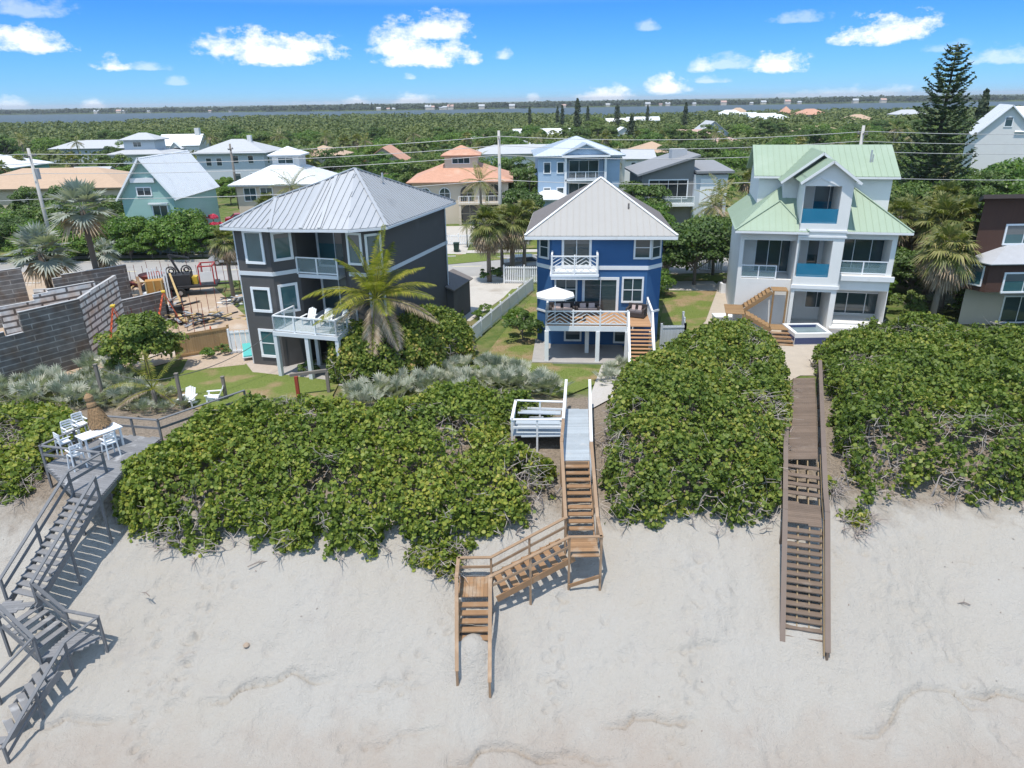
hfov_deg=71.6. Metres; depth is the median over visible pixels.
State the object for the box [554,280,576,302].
window
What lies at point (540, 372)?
saw palmetto
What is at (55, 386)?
saw palmetto
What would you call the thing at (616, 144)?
broadleaf tree
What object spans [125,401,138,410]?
saw palmetto
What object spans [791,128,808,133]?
broadleaf tree
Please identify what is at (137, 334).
sea grape tree
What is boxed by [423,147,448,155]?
broadleaf tree
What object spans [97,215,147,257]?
broadleaf tree
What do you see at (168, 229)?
broadleaf tree
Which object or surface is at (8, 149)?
broadleaf tree
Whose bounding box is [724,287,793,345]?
timber steps
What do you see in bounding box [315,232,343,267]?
sliding door
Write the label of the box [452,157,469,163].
window
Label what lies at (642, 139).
broadleaf tree
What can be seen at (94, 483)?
dune staircase
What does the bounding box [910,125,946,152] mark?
broadleaf tree
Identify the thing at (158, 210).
window
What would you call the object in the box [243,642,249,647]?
stone
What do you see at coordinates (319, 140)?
broadleaf tree
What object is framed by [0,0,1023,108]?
sky
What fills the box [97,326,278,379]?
light cable
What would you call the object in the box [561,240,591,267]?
sliding door
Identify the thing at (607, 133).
cabbage palm
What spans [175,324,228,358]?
wooden fence
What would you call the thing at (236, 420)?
sea grape thicket
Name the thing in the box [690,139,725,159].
broadleaf tree
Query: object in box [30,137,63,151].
broadleaf tree
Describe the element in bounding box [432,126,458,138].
broadleaf tree
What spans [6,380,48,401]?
saw palmetto
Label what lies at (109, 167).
house
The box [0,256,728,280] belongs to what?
road
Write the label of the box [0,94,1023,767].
ground
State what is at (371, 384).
saw palmetto
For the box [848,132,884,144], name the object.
broadleaf tree
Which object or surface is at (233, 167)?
utility pole
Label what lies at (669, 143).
coconut palm
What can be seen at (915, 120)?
broadleaf tree
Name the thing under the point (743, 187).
cabbage palm
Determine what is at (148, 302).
block wall
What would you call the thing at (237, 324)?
soil mound
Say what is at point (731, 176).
broadleaf tree
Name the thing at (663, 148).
broadleaf tree
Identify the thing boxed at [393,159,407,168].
broadleaf tree
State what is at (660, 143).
broadleaf tree
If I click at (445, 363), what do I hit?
saw palmetto
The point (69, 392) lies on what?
saw palmetto
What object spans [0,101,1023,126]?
water
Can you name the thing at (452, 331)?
sea grape bush
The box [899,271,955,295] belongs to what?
shrub
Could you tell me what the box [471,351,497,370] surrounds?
saw palmetto
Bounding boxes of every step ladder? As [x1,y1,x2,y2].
[108,304,118,354]
[158,290,181,321]
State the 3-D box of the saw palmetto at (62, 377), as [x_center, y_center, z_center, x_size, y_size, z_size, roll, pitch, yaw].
[-26.128,0.074,41.564,2.512,1.741,2.523,-2,22,-2]
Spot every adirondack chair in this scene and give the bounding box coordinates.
[177,386,197,406]
[204,386,222,401]
[300,307,317,325]
[318,308,333,326]
[333,310,349,329]
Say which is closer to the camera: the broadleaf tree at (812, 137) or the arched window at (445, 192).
the arched window at (445, 192)
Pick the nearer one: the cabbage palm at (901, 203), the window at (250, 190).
the cabbage palm at (901, 203)
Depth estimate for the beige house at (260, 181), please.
94.63 m
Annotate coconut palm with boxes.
[11,132,32,151]
[68,136,84,162]
[107,350,182,410]
[201,129,218,145]
[268,167,314,195]
[270,127,288,140]
[302,224,438,370]
[316,128,334,145]
[354,132,372,148]
[405,125,420,159]
[418,150,438,170]
[459,161,504,226]
[459,218,471,246]
[530,129,542,142]
[658,135,678,151]
[691,185,733,268]
[701,173,738,213]
[707,123,725,142]
[827,132,850,144]
[884,120,906,146]
[901,126,918,154]
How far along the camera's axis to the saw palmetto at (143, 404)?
39.05 m
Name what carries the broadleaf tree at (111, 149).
on the ground at (676, 614)
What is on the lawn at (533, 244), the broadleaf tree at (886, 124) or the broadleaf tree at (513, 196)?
the broadleaf tree at (513, 196)
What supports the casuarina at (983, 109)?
on the ground at (676, 614)
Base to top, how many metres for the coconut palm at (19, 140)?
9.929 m
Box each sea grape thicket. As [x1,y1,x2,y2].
[0,395,92,509]
[110,376,561,568]
[399,532,478,583]
[593,316,802,534]
[805,311,1023,513]
[819,474,853,502]
[834,503,888,541]
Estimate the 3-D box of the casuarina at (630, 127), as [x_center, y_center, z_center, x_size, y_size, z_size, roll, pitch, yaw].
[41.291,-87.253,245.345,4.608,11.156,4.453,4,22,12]
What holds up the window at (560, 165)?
in the pale blue house at (575, 170)
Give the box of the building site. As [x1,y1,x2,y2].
[80,274,247,370]
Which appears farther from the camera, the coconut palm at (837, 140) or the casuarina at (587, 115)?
the casuarina at (587, 115)
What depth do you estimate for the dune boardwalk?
29.03 m
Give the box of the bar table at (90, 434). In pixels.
[75,422,124,457]
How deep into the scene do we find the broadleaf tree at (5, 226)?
77.78 m
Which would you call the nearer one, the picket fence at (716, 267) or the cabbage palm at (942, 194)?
the cabbage palm at (942, 194)
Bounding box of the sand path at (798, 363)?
[728,319,885,379]
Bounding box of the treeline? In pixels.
[0,94,1023,113]
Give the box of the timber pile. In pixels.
[129,280,163,287]
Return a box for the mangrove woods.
[0,105,1022,165]
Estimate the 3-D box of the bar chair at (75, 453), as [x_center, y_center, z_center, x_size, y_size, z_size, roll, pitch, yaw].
[-19.413,3.192,31.530,0.610,1.229,0.590,14,26,33]
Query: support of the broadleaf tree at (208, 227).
on the ground at (676, 614)
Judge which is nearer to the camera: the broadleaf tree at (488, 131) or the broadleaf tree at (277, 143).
the broadleaf tree at (277, 143)
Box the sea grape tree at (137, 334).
[93,310,189,374]
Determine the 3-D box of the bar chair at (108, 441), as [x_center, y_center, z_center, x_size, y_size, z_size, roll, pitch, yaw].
[-18.498,2.761,32.574,0.610,1.229,0.590,14,26,33]
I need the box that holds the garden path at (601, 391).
[588,364,617,409]
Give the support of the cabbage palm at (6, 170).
on the ground at (676, 614)
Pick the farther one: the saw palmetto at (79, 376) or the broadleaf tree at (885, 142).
the broadleaf tree at (885, 142)
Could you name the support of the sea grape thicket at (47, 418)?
on the ground at (676, 614)
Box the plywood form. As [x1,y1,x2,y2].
[144,278,166,303]
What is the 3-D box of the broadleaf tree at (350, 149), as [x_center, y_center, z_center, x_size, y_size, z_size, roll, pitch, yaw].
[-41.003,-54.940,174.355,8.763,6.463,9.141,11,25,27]
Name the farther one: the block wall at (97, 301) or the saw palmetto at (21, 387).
the block wall at (97, 301)
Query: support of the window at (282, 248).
in the dark grey house at (290, 245)
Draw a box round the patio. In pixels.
[246,360,278,374]
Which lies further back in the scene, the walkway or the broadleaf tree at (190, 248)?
the broadleaf tree at (190, 248)
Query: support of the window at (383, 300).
in the dark grey house at (290, 245)
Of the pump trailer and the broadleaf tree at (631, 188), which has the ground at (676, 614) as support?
the broadleaf tree at (631, 188)
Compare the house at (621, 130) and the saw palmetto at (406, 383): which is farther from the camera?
the house at (621, 130)
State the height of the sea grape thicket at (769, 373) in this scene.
5.330 m
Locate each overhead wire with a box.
[0,131,1023,155]
[5,178,955,200]
[6,152,1008,174]
[8,141,1023,164]
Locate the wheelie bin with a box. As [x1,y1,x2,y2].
[453,242,459,251]
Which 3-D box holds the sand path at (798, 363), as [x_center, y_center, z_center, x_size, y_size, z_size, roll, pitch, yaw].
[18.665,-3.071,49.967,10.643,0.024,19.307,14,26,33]
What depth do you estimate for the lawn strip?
62.17 m
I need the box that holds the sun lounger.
[242,343,251,360]
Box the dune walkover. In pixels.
[779,360,830,660]
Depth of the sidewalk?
81.19 m
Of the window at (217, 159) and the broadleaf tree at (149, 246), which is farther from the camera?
the window at (217, 159)
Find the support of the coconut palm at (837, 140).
on the ground at (676, 614)
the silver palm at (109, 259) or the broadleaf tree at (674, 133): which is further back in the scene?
the broadleaf tree at (674, 133)
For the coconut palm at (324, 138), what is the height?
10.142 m
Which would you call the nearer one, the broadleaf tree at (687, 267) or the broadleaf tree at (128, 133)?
the broadleaf tree at (687, 267)
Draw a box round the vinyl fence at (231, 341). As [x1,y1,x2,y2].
[226,329,249,353]
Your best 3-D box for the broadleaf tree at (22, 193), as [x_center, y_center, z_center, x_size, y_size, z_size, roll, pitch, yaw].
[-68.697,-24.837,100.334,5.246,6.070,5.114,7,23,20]
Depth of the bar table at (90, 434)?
33.05 m
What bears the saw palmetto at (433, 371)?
on the ground at (676, 614)
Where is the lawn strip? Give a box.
[488,289,516,312]
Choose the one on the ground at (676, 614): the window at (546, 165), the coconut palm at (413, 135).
the coconut palm at (413, 135)
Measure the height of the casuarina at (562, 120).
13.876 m
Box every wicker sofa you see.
[549,302,574,315]
[575,301,599,314]
[625,303,647,317]
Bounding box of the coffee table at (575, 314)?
[567,313,585,321]
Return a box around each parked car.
[208,256,236,265]
[225,213,239,221]
[504,254,536,269]
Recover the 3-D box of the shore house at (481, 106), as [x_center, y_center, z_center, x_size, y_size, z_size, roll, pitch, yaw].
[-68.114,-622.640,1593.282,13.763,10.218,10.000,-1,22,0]
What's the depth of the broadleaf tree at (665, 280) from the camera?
60.46 m
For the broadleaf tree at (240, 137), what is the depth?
239.05 m
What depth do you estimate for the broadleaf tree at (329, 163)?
135.25 m
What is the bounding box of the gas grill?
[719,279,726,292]
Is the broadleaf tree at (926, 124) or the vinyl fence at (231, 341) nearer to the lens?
the vinyl fence at (231, 341)
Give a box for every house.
[0,154,53,171]
[0,167,128,213]
[47,140,123,162]
[98,166,115,169]
[108,133,183,164]
[116,150,220,252]
[161,128,209,152]
[191,135,281,182]
[219,167,472,385]
[227,146,337,213]
[311,145,353,170]
[363,145,410,174]
[406,145,512,224]
[447,104,453,109]
[478,144,547,168]
[479,104,484,108]
[509,104,514,108]
[513,128,570,137]
[524,177,678,364]
[531,136,625,206]
[605,118,629,122]
[616,126,627,135]
[619,149,655,189]
[624,148,734,223]
[626,116,659,122]
[628,141,666,152]
[678,129,709,143]
[695,120,731,137]
[718,110,738,117]
[720,100,726,104]
[725,144,913,333]
[732,108,745,111]
[746,113,775,122]
[763,114,788,119]
[778,106,792,114]
[790,109,824,118]
[844,114,873,122]
[851,98,858,102]
[879,98,886,102]
[887,109,925,115]
[958,194,1023,323]
[959,104,1023,174]
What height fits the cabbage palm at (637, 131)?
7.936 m
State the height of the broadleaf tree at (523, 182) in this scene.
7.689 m
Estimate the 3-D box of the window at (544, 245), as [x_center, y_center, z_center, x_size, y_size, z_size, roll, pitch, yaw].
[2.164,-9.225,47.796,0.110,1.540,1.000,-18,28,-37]
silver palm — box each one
[0,220,83,288]
[43,176,122,268]
[88,237,119,267]
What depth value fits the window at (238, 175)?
144.30 m
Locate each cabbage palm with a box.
[0,159,11,172]
[11,153,24,159]
[61,152,81,167]
[207,227,237,296]
[252,192,272,205]
[262,137,272,144]
[305,150,320,166]
[337,134,353,148]
[349,133,364,149]
[459,131,473,144]
[463,204,508,281]
[474,139,484,148]
[486,204,514,270]
[493,202,534,276]
[508,198,541,273]
[599,129,612,144]
[632,129,643,141]
[659,129,666,137]
[719,136,728,143]
[736,168,751,194]
[789,134,808,144]
[887,196,922,248]
[888,193,935,283]
[908,196,978,294]
[910,222,984,314]
[912,219,974,313]
[913,189,962,220]
[917,199,955,225]
[917,267,935,307]
[921,179,967,204]
[931,194,983,252]
[938,159,958,181]
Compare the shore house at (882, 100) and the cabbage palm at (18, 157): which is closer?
the cabbage palm at (18, 157)
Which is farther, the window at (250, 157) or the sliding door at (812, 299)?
the window at (250, 157)
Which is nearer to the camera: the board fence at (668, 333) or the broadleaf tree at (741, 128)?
the board fence at (668, 333)
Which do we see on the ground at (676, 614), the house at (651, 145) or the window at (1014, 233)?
the house at (651, 145)
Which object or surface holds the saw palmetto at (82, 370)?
on the ground at (676, 614)
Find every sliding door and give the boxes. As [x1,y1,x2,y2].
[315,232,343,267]
[321,277,348,310]
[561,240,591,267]
[568,159,598,177]
[568,182,591,193]
[582,277,618,310]
[753,240,789,271]
[804,291,820,307]
[805,240,820,263]
[812,186,833,208]
[833,291,877,314]
[841,239,884,268]
[998,295,1023,322]
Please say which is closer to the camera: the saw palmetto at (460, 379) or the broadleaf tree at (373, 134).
the saw palmetto at (460, 379)
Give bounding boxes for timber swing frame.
[289,369,330,395]
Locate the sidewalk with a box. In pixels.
[0,249,536,259]
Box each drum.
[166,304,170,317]
[173,305,183,316]
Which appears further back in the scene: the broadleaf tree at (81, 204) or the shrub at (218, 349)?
the broadleaf tree at (81, 204)
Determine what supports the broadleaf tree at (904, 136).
on the ground at (676, 614)
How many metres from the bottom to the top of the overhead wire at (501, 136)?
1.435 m
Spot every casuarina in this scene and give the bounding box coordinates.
[527,106,531,124]
[555,106,559,122]
[560,104,564,123]
[572,98,581,133]
[585,106,589,124]
[612,104,621,125]
[625,115,637,147]
[645,105,649,120]
[681,102,688,126]
[970,88,990,122]
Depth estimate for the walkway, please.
59.01 m
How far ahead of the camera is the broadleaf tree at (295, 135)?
266.53 m
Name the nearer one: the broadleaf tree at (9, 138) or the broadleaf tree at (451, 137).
the broadleaf tree at (451, 137)
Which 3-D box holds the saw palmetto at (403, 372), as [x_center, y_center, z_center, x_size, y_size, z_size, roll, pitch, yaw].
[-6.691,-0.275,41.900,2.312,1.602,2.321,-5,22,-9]
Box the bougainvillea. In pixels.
[204,213,223,225]
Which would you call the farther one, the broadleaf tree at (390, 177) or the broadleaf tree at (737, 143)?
the broadleaf tree at (737, 143)
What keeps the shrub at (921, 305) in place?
on the ground at (676, 614)
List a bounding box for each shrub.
[199,347,215,356]
[213,343,231,353]
[297,360,320,371]
[471,309,481,315]
[478,303,491,311]
[479,267,499,277]
[496,265,516,276]
[501,308,534,318]
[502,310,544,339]
[888,290,929,311]
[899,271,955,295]
[947,286,963,297]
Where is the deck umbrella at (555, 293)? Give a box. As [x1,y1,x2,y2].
[536,285,573,324]
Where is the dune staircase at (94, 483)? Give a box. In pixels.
[0,390,245,763]
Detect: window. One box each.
[132,142,141,146]
[135,187,152,195]
[151,205,168,216]
[205,158,211,165]
[216,158,222,165]
[233,155,238,163]
[235,173,241,179]
[241,231,265,264]
[243,187,256,201]
[247,155,253,163]
[250,287,272,312]
[258,328,275,357]
[259,187,273,197]
[270,232,293,261]
[277,157,293,163]
[277,282,300,313]
[345,233,363,265]
[364,233,383,269]
[369,287,386,316]
[439,187,450,198]
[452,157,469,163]
[460,185,474,201]
[485,183,502,201]
[539,240,549,259]
[543,162,550,173]
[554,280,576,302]
[557,162,563,173]
[557,187,563,192]
[564,331,580,340]
[613,332,624,342]
[621,277,643,302]
[633,240,651,258]
[648,179,688,198]
[650,240,661,259]
[703,207,712,214]
[968,263,985,286]
[1000,272,1023,292]
[1001,224,1023,244]
[1003,116,1014,126]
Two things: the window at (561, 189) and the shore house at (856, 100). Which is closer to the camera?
the window at (561, 189)
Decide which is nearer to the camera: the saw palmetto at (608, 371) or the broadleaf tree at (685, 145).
the saw palmetto at (608, 371)
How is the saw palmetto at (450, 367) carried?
on the ground at (676, 614)
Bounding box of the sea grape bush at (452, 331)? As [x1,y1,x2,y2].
[323,303,476,391]
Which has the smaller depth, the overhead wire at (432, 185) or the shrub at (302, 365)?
the shrub at (302, 365)
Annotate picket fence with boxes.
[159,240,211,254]
[447,233,528,244]
[470,275,532,338]
[503,265,536,282]
[699,255,722,270]
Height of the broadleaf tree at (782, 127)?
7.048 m
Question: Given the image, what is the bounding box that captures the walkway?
[703,281,726,323]
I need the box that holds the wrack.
[3,507,1012,747]
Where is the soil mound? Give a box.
[217,319,247,329]
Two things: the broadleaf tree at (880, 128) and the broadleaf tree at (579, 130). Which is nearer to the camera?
the broadleaf tree at (579, 130)
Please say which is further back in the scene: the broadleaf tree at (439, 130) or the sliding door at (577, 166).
the broadleaf tree at (439, 130)
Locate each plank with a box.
[136,276,142,295]
[168,273,182,305]
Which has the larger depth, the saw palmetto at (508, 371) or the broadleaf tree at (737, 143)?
the broadleaf tree at (737, 143)
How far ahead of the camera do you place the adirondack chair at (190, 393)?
40.50 m
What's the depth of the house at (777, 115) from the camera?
443.87 m
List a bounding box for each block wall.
[0,267,29,327]
[0,281,95,334]
[0,299,91,382]
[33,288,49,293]
[52,264,132,299]
[76,275,124,357]
[122,291,167,319]
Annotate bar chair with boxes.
[52,432,72,458]
[60,419,82,445]
[64,443,87,471]
[70,411,90,433]
[99,432,120,459]
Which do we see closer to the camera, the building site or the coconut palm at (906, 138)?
the building site
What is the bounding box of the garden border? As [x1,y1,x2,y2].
[180,352,252,373]
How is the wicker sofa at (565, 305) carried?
on the blue house at (600, 239)
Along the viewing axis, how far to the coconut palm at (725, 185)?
76.00 m
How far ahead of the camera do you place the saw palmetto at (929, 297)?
55.96 m
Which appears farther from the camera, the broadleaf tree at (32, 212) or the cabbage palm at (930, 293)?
the broadleaf tree at (32, 212)
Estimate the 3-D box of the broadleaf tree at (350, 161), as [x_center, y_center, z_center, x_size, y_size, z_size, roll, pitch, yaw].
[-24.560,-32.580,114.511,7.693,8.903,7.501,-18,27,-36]
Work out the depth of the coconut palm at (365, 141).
183.24 m
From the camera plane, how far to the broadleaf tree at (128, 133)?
249.04 m
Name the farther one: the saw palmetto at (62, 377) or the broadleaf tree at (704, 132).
the broadleaf tree at (704, 132)
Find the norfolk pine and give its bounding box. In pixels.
[896,42,984,200]
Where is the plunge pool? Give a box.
[781,323,831,344]
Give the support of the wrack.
on the ground at (676, 614)
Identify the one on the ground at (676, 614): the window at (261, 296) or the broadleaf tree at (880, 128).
the broadleaf tree at (880, 128)
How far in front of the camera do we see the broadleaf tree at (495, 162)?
126.72 m
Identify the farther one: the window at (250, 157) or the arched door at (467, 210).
the window at (250, 157)
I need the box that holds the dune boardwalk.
[454,379,603,697]
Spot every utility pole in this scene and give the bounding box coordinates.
[23,148,55,257]
[228,144,238,208]
[497,131,501,204]
[857,125,867,144]
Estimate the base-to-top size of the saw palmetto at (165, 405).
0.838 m
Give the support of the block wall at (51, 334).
on the ground at (676, 614)
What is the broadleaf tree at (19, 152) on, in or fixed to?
on the ground at (676, 614)
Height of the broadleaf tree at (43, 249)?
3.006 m
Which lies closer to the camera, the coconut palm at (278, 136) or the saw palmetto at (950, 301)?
the saw palmetto at (950, 301)
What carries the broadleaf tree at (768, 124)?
on the ground at (676, 614)
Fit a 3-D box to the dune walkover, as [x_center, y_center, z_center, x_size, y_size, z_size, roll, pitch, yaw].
[13.984,4.797,34.421,2.166,5.654,21.056,7,23,18]
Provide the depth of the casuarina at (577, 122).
280.13 m
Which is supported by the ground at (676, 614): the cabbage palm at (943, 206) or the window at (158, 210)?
the cabbage palm at (943, 206)
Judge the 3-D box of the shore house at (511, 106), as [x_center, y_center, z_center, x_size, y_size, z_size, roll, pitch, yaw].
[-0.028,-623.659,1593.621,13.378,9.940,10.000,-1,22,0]
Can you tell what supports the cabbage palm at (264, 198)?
on the ground at (676, 614)
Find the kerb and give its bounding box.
[0,254,536,283]
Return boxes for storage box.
[712,313,731,320]
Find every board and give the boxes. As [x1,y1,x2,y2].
[162,270,168,299]
[164,268,170,298]
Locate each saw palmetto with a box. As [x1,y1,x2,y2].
[0,372,22,398]
[0,381,17,403]
[3,377,45,400]
[5,371,32,391]
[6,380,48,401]
[14,370,53,398]
[23,363,59,380]
[34,379,76,406]
[37,363,66,380]
[44,371,91,397]
[50,380,98,410]
[69,350,104,373]
[69,372,84,383]
[76,366,103,378]
[76,385,110,406]
[78,368,111,389]
[82,376,105,389]
[82,380,112,401]
[87,355,113,373]
[95,380,141,408]
[102,371,147,385]
[103,367,129,384]
[107,361,139,377]
[113,396,134,408]
[124,377,165,401]
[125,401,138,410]
[131,397,158,414]
[145,382,170,400]
[154,400,175,412]
[163,384,183,394]
[172,394,193,408]
[335,378,382,400]
[347,381,389,404]
[347,384,384,409]
[357,370,391,392]
[378,375,404,395]
[380,365,415,391]
[382,373,416,399]
[411,363,443,387]
[411,371,437,392]
[414,383,434,394]
[434,370,452,383]
[436,359,457,372]
[442,374,456,384]
[445,353,476,368]
[445,363,462,383]
[451,375,484,387]
[452,364,483,382]
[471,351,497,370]
[474,353,513,367]
[475,363,501,386]
[476,366,511,389]
[484,364,530,391]
[489,363,525,385]
[496,358,531,369]
[502,363,531,388]
[511,374,548,396]
[519,365,558,392]
[528,371,573,396]
[592,364,620,383]
[600,360,625,375]
[614,355,632,369]
[918,290,954,308]
[927,293,958,313]
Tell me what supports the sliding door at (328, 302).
in the dark grey house at (290, 245)
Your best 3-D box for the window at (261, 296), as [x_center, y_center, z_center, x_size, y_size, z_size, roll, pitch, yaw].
[-15.859,-5.333,44.941,1.370,1.620,0.110,5,22,14]
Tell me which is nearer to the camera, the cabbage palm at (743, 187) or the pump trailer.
the pump trailer
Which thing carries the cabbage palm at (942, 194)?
on the ground at (676, 614)
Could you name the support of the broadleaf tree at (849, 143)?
on the ground at (676, 614)
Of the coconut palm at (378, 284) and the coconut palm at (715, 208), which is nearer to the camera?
the coconut palm at (378, 284)
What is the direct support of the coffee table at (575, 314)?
on the blue house at (600, 239)
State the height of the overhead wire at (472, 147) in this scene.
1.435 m
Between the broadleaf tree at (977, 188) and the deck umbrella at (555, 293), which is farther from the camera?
the broadleaf tree at (977, 188)
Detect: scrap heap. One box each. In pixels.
[161,310,245,326]
[165,296,199,310]
[216,295,242,307]
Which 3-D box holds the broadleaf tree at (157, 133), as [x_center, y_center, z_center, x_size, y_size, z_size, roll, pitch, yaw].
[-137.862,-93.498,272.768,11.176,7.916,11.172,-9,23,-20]
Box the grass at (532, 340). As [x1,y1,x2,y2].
[173,290,716,395]
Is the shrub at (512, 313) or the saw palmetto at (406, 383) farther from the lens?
the shrub at (512, 313)
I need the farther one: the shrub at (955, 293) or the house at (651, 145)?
the house at (651, 145)
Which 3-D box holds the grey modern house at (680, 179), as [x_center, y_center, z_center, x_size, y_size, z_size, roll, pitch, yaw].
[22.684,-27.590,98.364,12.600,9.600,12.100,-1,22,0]
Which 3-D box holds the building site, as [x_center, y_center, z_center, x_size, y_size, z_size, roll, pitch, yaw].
[-28.059,-6.027,59.152,11.320,0.001,29.661,-10,23,-21]
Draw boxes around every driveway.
[446,226,474,253]
[463,276,522,320]
[660,281,716,290]
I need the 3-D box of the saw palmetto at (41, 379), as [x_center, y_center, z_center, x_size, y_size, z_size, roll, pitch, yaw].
[-28.242,-0.008,41.932,2.562,1.683,2.579,3,22,9]
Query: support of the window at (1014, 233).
in the brown house at (994, 292)
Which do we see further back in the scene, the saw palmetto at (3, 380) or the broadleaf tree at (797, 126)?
the broadleaf tree at (797, 126)
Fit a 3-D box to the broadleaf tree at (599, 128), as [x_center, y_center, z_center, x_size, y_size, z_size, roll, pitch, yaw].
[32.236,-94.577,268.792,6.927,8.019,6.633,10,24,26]
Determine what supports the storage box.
on the sand path at (798, 363)
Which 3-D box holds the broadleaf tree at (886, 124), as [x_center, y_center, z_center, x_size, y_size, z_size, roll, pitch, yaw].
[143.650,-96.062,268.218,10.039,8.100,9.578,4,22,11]
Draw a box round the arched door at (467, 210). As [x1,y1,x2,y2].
[461,205,479,223]
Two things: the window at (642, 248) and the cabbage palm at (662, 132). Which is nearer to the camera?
the window at (642, 248)
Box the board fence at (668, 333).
[659,311,686,348]
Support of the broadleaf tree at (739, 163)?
on the ground at (676, 614)
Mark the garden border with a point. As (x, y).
(197, 363)
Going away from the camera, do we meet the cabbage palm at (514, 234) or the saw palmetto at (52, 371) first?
the saw palmetto at (52, 371)
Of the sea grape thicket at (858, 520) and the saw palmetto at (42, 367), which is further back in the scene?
the saw palmetto at (42, 367)
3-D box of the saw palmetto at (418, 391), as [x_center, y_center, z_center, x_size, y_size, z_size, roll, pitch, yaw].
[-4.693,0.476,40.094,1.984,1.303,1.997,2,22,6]
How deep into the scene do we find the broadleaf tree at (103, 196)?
100.18 m
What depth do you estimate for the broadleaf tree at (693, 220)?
66.21 m
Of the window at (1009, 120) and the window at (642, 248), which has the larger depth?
the window at (1009, 120)
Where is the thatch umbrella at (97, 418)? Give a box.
[84,393,111,438]
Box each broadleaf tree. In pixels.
[0,134,21,154]
[0,137,26,146]
[0,208,21,234]
[0,216,31,248]
[0,231,15,260]
[1,236,45,259]
[6,186,44,211]
[8,151,49,166]
[8,200,80,225]
[9,217,59,258]
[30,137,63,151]
[32,203,73,209]
[34,242,77,253]
[43,184,98,203]
[48,234,86,260]
[50,222,106,257]
[68,134,90,142]
[74,202,102,213]
[79,196,123,247]
[80,235,112,254]
[94,129,110,139]
[94,153,132,167]
[94,212,133,235]
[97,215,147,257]
[99,194,119,207]
[100,146,120,153]
[107,131,129,139]
[112,197,124,212]
[112,234,145,259]
[115,164,132,171]
[122,218,173,249]
[123,131,141,135]
[135,234,167,258]
[137,207,209,255]
[141,130,164,135]
[172,238,200,258]
[184,229,217,256]
[186,127,208,133]
[188,128,207,137]
[203,224,233,243]
[215,176,233,190]
[216,183,235,204]
[222,137,237,141]
[223,124,245,137]
[227,133,261,141]
[242,130,255,134]
[252,131,273,143]
[268,141,293,147]
[271,130,292,141]
[272,138,294,147]
[291,132,301,138]
[294,145,319,164]
[295,129,325,144]
[313,136,331,144]
[315,148,353,172]
[337,153,382,175]
[343,146,364,159]
[352,151,366,162]
[357,137,401,151]
[362,142,386,160]
[365,127,384,140]
[366,152,392,163]
[369,158,394,173]
[370,127,387,134]
[383,174,397,180]
[387,159,427,185]
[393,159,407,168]
[409,153,444,173]
[414,138,434,152]
[418,154,438,170]
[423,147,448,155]
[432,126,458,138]
[433,132,464,146]
[441,144,459,148]
[456,129,476,136]
[462,135,483,146]
[474,127,500,136]
[478,135,509,145]
[478,158,488,163]
[479,156,510,169]
[494,131,514,137]
[500,135,527,144]
[501,156,534,179]
[502,187,544,215]
[508,167,537,192]
[509,133,528,141]
[520,125,547,135]
[536,140,556,143]
[560,126,573,136]
[568,126,591,138]
[584,116,604,131]
[589,123,605,135]
[591,140,606,145]
[601,126,618,137]
[607,140,623,150]
[618,180,672,209]
[632,131,665,146]
[636,128,652,135]
[640,140,675,147]
[643,201,676,222]
[655,145,674,156]
[660,269,677,291]
[661,123,680,140]
[662,217,731,284]
[662,226,691,270]
[663,222,709,274]
[676,141,703,153]
[677,125,693,142]
[680,212,731,274]
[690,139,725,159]
[695,124,718,138]
[706,158,741,187]
[717,149,749,170]
[722,123,736,130]
[722,140,743,152]
[726,185,736,198]
[727,123,754,136]
[751,128,767,136]
[755,120,777,133]
[765,134,796,144]
[774,122,789,132]
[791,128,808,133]
[792,125,805,129]
[796,131,808,141]
[800,123,832,129]
[807,127,832,144]
[827,129,856,141]
[827,136,856,144]
[836,123,869,136]
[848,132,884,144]
[854,137,891,144]
[866,124,884,133]
[867,119,886,126]
[880,118,907,129]
[884,118,912,151]
[887,280,897,297]
[888,180,933,216]
[888,181,915,215]
[891,245,902,284]
[891,246,924,300]
[893,171,925,185]
[897,146,939,182]
[898,134,918,151]
[901,127,929,154]
[904,119,921,129]
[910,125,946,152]
[915,118,937,138]
[929,134,965,161]
[951,167,1011,219]
[951,175,995,212]
[951,288,965,308]
[961,118,973,128]
[971,157,1023,193]
[1009,181,1023,193]
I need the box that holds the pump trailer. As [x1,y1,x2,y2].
[130,254,228,297]
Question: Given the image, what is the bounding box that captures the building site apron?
[0,272,78,377]
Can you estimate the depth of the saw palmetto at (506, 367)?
42.54 m
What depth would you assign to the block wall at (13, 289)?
55.32 m
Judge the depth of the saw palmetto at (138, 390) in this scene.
40.31 m
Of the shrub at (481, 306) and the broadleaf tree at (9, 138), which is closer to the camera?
the shrub at (481, 306)
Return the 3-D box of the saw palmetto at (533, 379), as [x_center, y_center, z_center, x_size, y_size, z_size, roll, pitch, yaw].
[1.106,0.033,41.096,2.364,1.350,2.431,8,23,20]
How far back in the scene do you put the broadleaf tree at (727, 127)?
279.18 m
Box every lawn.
[0,244,207,255]
[157,364,337,410]
[448,254,507,263]
[472,230,731,248]
[479,290,599,397]
[658,291,716,334]
[669,275,723,280]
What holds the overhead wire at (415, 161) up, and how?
attached to the utility pole at (36, 174)
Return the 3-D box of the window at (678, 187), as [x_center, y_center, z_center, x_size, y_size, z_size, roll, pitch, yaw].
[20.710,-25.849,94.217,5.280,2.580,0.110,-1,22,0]
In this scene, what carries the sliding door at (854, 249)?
in the white house at (817, 230)
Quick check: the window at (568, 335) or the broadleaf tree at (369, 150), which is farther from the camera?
the broadleaf tree at (369, 150)

